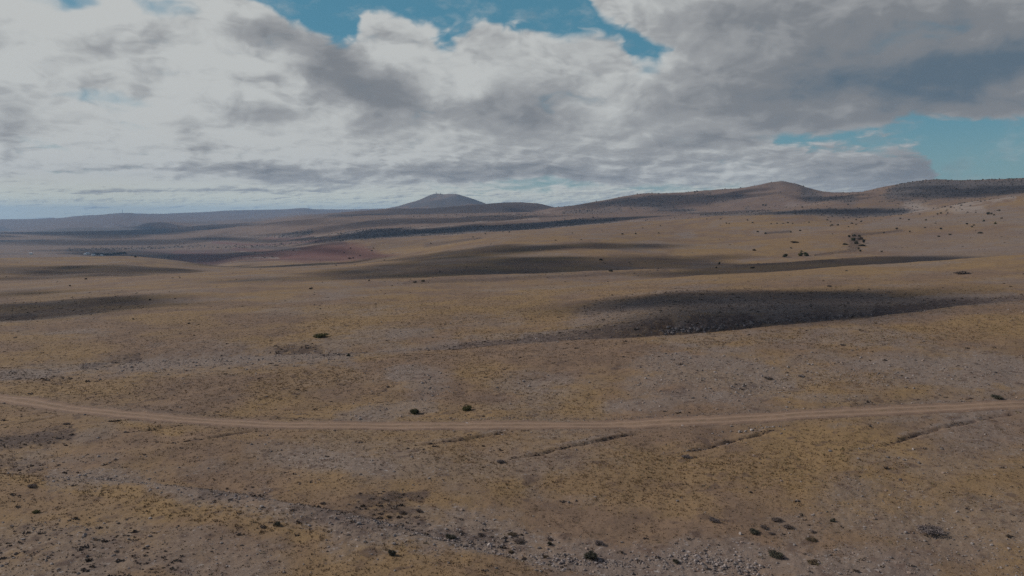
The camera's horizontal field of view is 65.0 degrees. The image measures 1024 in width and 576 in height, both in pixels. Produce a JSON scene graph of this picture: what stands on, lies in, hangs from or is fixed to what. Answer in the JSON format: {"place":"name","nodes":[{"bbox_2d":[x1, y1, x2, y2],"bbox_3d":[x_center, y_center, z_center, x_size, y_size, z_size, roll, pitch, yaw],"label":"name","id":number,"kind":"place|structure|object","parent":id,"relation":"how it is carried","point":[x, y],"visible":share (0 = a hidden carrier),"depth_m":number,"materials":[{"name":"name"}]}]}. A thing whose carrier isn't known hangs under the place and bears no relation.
{"place":"outdoors","nodes":[
{"label":"outdoors","id":0,"kind":"place"},
{"bbox_2d":[0,178,1023,575],"bbox_3d":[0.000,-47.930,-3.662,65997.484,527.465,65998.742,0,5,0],"label":"ground","id":1,"kind":"structure","parent":0,"point":[50,272],"depth_m":147.16,"materials":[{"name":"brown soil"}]},
{"bbox_2d":[27,483,36,487],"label":"shrub","id":2,"kind":"object","parent":1,"relation":"on","point":[31,485],"visible":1,"depth_m":88.23,"materials":[{"name":"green plant"}]},
{"bbox_2d":[312,333,329,337],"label":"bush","id":3,"kind":"object","parent":1,"relation":"on","point":[316,335],"visible":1,"depth_m":220.90,"materials":[{"name":"green plant"}]},
{"bbox_2d":[388,549,396,555],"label":"bush","id":4,"kind":"object","parent":1,"relation":"on","point":[391,552],"visible":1,"depth_m":70.18,"materials":[{"name":"green plant"}]},
{"bbox_2d":[410,408,419,414],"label":"juniper bush","id":5,"kind":"object","parent":1,"relation":"on","point":[414,411],"visible":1,"depth_m":125.57,"materials":[{"name":"green plant"}]},
{"bbox_2d":[446,534,456,538],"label":"shrub","id":6,"kind":"object","parent":1,"relation":"on","point":[450,536],"visible":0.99,"depth_m":78.47,"materials":[{"name":"green plant"}]},
{"bbox_2d":[462,404,471,410],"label":"juniper bush","id":7,"kind":"object","parent":1,"relation":"on","point":[467,407],"visible":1,"depth_m":126.62,"materials":[{"name":"green plant"}]},
{"bbox_2d":[0,299,1023,575],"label":"stones","id":8,"kind":"object","parent":1,"relation":"on","point":[684,557],"visible":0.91,"depth_m":87.54,"materials":[{"name":"stone"}]},
{"bbox_2d":[0,269,1023,575],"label":"heath","id":9,"kind":"object","parent":1,"relation":"on","point":[24,533],"visible":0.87,"depth_m":110.46,"materials":[{"name":"brown plant"}]},
{"bbox_2d":[507,532,516,535],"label":"shrub","id":10,"kind":"object","parent":1,"relation":"on","point":[512,533],"visible":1,"depth_m":80.06,"materials":[{"name":"brown plant"}]},
{"bbox_2d":[5,216,1022,312],"bbox_3d":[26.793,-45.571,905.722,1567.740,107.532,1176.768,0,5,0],"label":"thorn scrub","id":11,"kind":"object","parent":1,"relation":"on","point":[467,266],"visible":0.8,"depth_m":630.27,"materials":[{"name":"plant"}]},
{"bbox_2d":[512,538,524,542],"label":"shrub","id":12,"kind":"object","parent":1,"relation":"on","point":[518,540],"visible":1,"depth_m":78.23,"materials":[{"name":"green plant"}]},
{"bbox_2d":[68,178,1023,259],"bbox_3d":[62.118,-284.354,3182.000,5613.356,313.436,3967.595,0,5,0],"label":"scrub","id":13,"kind":"object","parent":1,"relation":"on","point":[542,227],"visible":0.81,"depth_m":2429.46,"materials":[{"name":"green plant"}]},
{"bbox_2d":[584,550,596,559],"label":"bush","id":14,"kind":"object","parent":1,"relation":"on","point":[590,554],"visible":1,"depth_m":74.18,"materials":[{"name":"green plant"}]},
{"bbox_2d":[594,540,603,544],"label":"shrub","id":15,"kind":"object","parent":1,"relation":"on","point":[597,541],"visible":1,"depth_m":77.54,"materials":[{"name":"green plant"}]},
{"bbox_2d":[709,516,719,522],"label":"shrub","id":16,"kind":"object","parent":1,"relation":"on","point":[711,518],"visible":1,"depth_m":82.16,"materials":[{"name":"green plant"}]},
{"bbox_2d":[749,528,758,533],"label":"shrub","id":17,"kind":"object","parent":1,"relation":"on","point":[752,531],"visible":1,"depth_m":79.68,"materials":[{"name":"green plant"}]},
{"bbox_2d":[768,550,782,558],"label":"shrub","id":18,"kind":"object","parent":1,"relation":"on","point":[775,554],"visible":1,"depth_m":74.36,"materials":[{"name":"green plant"}]},
{"bbox_2d":[782,524,793,528],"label":"shrub","id":19,"kind":"object","parent":1,"relation":"on","point":[786,526],"visible":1,"depth_m":80.80,"materials":[{"name":"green plant"}]},
{"bbox_2d":[805,537,816,541],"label":"tussock","id":20,"kind":"object","parent":1,"relation":"on","point":[813,539],"visible":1,"depth_m":78.04,"materials":[{"name":"brown plant"}]},
{"bbox_2d":[807,559,818,564],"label":"shrub","id":21,"kind":"object","parent":1,"relation":"on","point":[812,562],"visible":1,"depth_m":72.94,"materials":[{"name":"green plant"}]},
{"bbox_2d":[915,524,946,534],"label":"shrub","id":22,"kind":"object","parent":1,"relation":"on","point":[928,529],"visible":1,"depth_m":79.47,"materials":[{"name":"grey plant"}]},
{"bbox_2d":[954,271,971,273],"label":"bush","id":23,"kind":"object","parent":1,"relation":"on","point":[960,272],"visible":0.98,"depth_m":325.06,"materials":[{"name":"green plant"}]},
{"bbox_2d":[991,394,1003,398],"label":"bush","id":24,"kind":"object","parent":1,"relation":"on","point":[995,396],"visible":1,"depth_m":125.10,"materials":[{"name":"green plant"}]},
{"bbox_2d":[0,394,1023,430],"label":"dirt track","id":25,"kind":"structure","parent":0,"point":[36,402],"depth_m":119.56,"materials":[{"name":"brown soil"}]},
{"bbox_2d":[0,0,1023,218],"label":"sky","id":26,"kind":"structure","parent":0,"point":[107,106],"materials":[{"name":"white"}]},
{"bbox_2d":[771,517,782,520],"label":"shrub","id":27,"kind":"object","parent":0,"point":[777,518],"visible":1,"depth_m":82.61,"materials":[{"name":"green plant"}]}
]}

